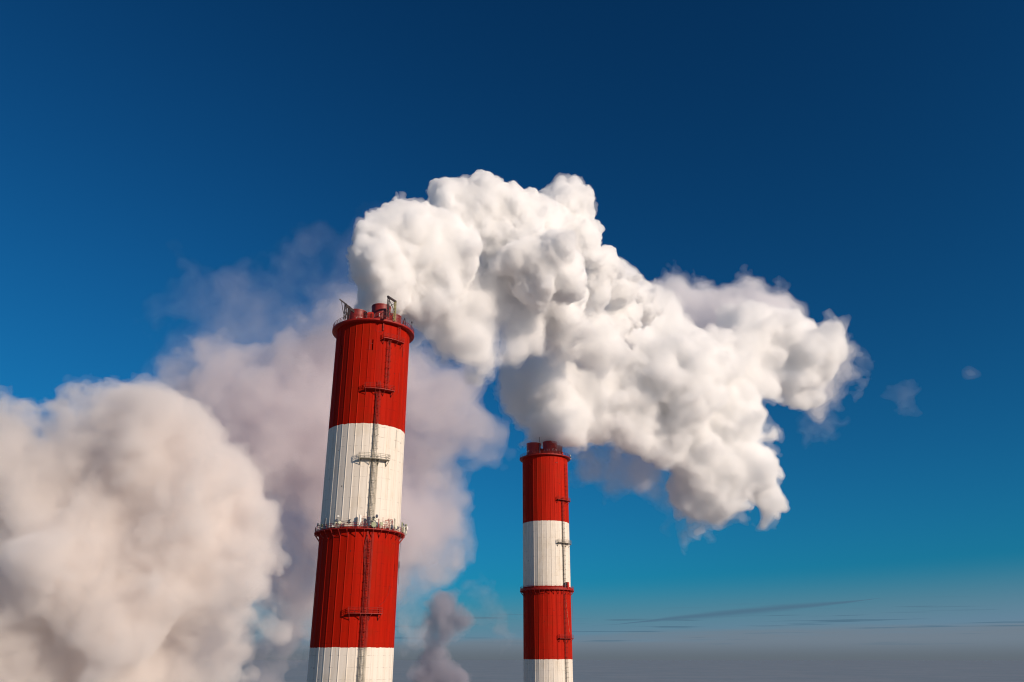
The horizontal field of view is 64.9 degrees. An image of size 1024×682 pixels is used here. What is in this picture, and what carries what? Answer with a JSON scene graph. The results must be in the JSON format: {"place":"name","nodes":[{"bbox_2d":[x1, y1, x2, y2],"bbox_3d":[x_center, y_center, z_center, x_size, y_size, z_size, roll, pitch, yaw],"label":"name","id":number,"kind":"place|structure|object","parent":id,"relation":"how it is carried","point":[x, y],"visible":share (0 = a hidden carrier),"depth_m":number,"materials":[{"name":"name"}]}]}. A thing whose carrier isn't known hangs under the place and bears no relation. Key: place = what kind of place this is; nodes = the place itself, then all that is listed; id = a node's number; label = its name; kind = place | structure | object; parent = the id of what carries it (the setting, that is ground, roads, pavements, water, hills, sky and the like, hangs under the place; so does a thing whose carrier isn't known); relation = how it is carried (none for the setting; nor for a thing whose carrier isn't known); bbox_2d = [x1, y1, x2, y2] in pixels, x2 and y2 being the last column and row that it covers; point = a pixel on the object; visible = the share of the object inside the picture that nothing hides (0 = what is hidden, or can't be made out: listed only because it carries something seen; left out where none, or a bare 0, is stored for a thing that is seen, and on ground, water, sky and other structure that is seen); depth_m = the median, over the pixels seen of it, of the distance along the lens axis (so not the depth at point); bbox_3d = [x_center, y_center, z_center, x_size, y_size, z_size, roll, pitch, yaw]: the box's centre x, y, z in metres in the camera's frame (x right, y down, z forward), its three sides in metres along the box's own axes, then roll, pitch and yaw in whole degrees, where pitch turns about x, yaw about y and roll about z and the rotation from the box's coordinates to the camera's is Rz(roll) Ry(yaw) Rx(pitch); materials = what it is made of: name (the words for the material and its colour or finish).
{"place":"outdoors","nodes":[
{"label":"outdoors","id":0,"kind":"place"},
{"bbox_2d":[0,660,1023,681],"bbox_3d":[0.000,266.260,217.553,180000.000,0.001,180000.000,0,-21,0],"label":"ground","id":1,"kind":"structure","parent":0,"point":[513,670],"depth_m":12089.62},
{"bbox_2d":[307,303,413,681],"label":"chimney","id":2,"kind":"object","parent":1,"relation":"on","point":[352,638],"visible":0.99,"depth_m":192.84,"materials":[{"name":"paint"}]},
{"bbox_2d":[339,299,353,319],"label":"hoist frame","id":3,"kind":"object","parent":2,"relation":"on","point":[346,306],"visible":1,"depth_m":208.96,"materials":[{"name":"metal"}]},
{"bbox_2d":[367,312,373,317],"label":"equipment cabinet","id":4,"kind":"object","parent":2,"relation":"on","point":[370,313],"visible":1,"depth_m":207.81,"materials":[{"name":"red metal"}]},
{"bbox_2d":[386,296,396,320],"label":"hoist frame","id":5,"kind":"object","parent":2,"relation":"attached to","point":[394,308],"visible":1,"depth_m":208.75,"materials":[{"name":"metal"}]},
{"bbox_2d":[520,441,573,681],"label":"chimney","id":6,"kind":"object","parent":1,"relation":"on","point":[547,637],"visible":1,"depth_m":323.74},
{"bbox_2d":[0,0,1023,659],"label":"sky","id":7,"kind":"structure","parent":0,"point":[755,267],"materials":[{"name":"blue"}]}
]}

